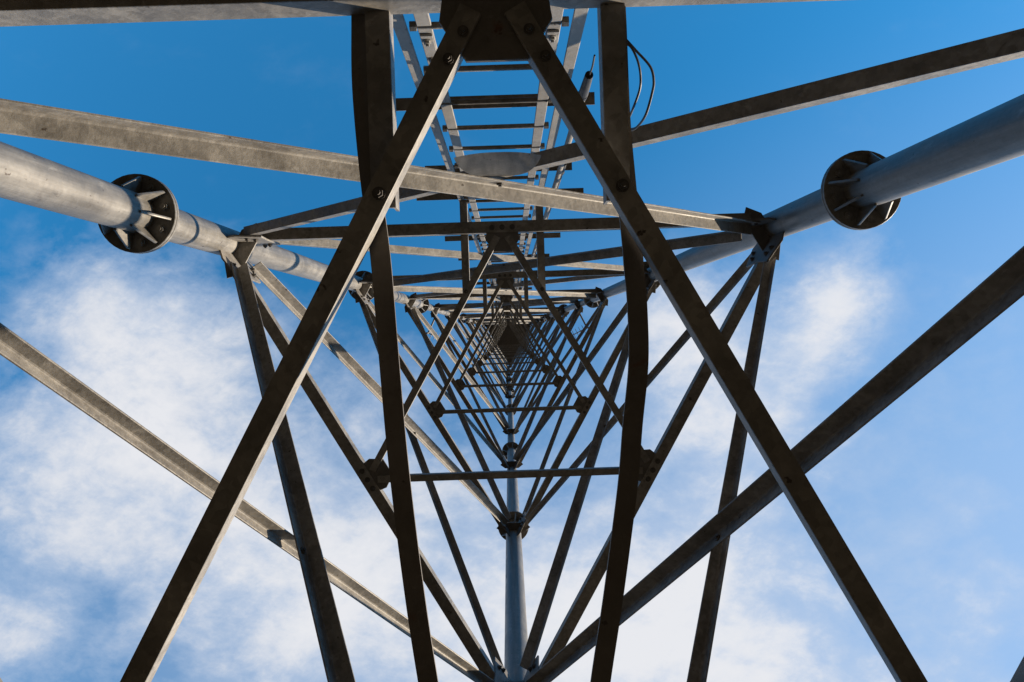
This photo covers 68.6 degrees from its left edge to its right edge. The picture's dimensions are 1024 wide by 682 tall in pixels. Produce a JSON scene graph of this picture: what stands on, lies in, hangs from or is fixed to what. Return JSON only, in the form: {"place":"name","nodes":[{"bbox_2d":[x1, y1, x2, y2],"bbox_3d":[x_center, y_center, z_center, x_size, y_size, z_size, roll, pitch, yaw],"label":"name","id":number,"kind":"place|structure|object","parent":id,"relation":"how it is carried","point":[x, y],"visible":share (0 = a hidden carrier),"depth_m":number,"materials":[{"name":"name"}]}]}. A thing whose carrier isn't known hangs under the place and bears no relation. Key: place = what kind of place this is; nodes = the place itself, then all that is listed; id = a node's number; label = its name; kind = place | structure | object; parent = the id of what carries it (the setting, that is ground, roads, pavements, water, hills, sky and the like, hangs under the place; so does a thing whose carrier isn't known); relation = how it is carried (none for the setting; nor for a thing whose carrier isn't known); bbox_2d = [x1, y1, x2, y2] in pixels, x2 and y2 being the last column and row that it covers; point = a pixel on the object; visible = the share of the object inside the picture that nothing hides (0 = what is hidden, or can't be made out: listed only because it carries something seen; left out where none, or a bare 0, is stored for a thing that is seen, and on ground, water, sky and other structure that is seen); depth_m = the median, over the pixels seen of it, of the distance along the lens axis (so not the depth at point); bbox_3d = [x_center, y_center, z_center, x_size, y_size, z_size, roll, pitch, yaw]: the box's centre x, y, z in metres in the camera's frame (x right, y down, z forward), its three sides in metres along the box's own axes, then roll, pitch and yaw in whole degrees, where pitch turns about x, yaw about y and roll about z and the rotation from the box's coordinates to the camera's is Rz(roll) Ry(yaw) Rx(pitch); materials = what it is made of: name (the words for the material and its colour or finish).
{"place":"outdoors","nodes":[
{"label":"outdoors","id":0,"kind":"place"},
{"bbox_2d":[0,0,1023,681],"label":"sky","id":1,"kind":"structure","parent":0,"point":[926,497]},
{"bbox_3d":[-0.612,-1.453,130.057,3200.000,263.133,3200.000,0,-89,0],"label":"ground","id":2,"kind":"structure","parent":0,"visible":0},
{"bbox_2d":[0,0,1023,681],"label":"lattice tower","id":3,"kind":"structure","parent":2,"relation":"on","point":[146,214],"depth_m":2.48,"materials":[{"name":"metal"}]},
{"bbox_2d":[351,15,438,681],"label":"bent strap","id":4,"kind":"object","parent":3,"relation":"attached to","point":[397,453],"visible":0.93,"depth_m":1.27,"materials":[{"name":"metal"}]},
{"bbox_2d":[426,313,439,341],"bbox_3d":[-1.604,-0.284,16.390,0.360,0.560,0.580,24,-90,-1],"label":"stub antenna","id":5,"kind":"object","parent":3,"relation":"attached to","point":[428,332],"visible":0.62,"depth_m":16.38,"materials":[{"name":"grey metal"}]},
{"bbox_2d":[409,9,568,306],"bbox_3d":[-0.157,-0.976,23.915,0.368,45.350,0.036,-2,-89,0],"label":"climbing ladder","id":6,"kind":"object","parent":3,"relation":"attached to","point":[423,24],"visible":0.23,"depth_m":2.46,"materials":[{"name":"metal"}]},
{"bbox_2d":[393,8,594,307],"bbox_3d":[-0.158,-1.023,23.915,0.920,45.350,0.054,-2,-89,0],"label":"cable ladder","id":7,"kind":"object","parent":3,"relation":"attached to","point":[401,30],"visible":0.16,"depth_m":2.47,"materials":[{"name":"metal"}]},
{"bbox_2d":[523,164,565,287],"bbox_3d":[0.147,-0.977,20.821,0.030,35.340,0.031,-2,-89,0],"label":"feeder cable","id":8,"kind":"object","parent":7,"relation":"attached to","point":[563,171],"visible":0.12,"depth_m":3.67,"materials":[{"name":"rubber"}]},
{"bbox_2d":[521,54,594,289],"bbox_3d":[0.133,-0.955,20.231,0.033,36.520,0.034,-2,-89,0],"label":"feeder cable","id":9,"kind":"object","parent":7,"relation":"attached to","point":[584,89],"visible":0.37,"depth_m":2.31,"materials":[{"name":"black rubber"}]},
{"bbox_2d":[454,152,540,176],"bbox_3d":[-0.046,-0.574,2.485,0.272,0.297,0.036,-2,-89,0],"label":"flared sheet","id":10,"kind":"object","parent":3,"relation":"attached to","point":[487,164],"visible":1,"depth_m":2.41,"materials":[{"name":"grey metal"}]},
{"bbox_2d":[572,313,588,337],"bbox_3d":[1.408,-0.384,16.404,0.360,0.560,0.580,-27,-89,0],"label":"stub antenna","id":11,"kind":"object","parent":3,"relation":"attached to","point":[581,325],"visible":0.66,"depth_m":16.40,"materials":[{"name":"grey metal"}]},
{"bbox_2d":[590,6,648,681],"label":"bent strap","id":12,"kind":"object","parent":3,"relation":"attached to","point":[628,474],"visible":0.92,"depth_m":1.27,"materials":[{"name":"metal"}]},
{"bbox_2d":[627,43,641,116],"bbox_3d":[0.253,-0.564,1.618,0.033,0.154,0.135,-20,-89,0],"label":"loose wire","id":13,"kind":"object","parent":3,"relation":"attached to","point":[640,76],"visible":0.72,"depth_m":1.58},
{"bbox_2d":[627,39,654,131],"bbox_3d":[0.269,-0.568,1.639,0.055,0.194,0.173,-21,-89,0],"label":"loose wire","id":14,"kind":"object","parent":3,"relation":"attached to","point":[653,84],"visible":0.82,"depth_m":1.60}
]}

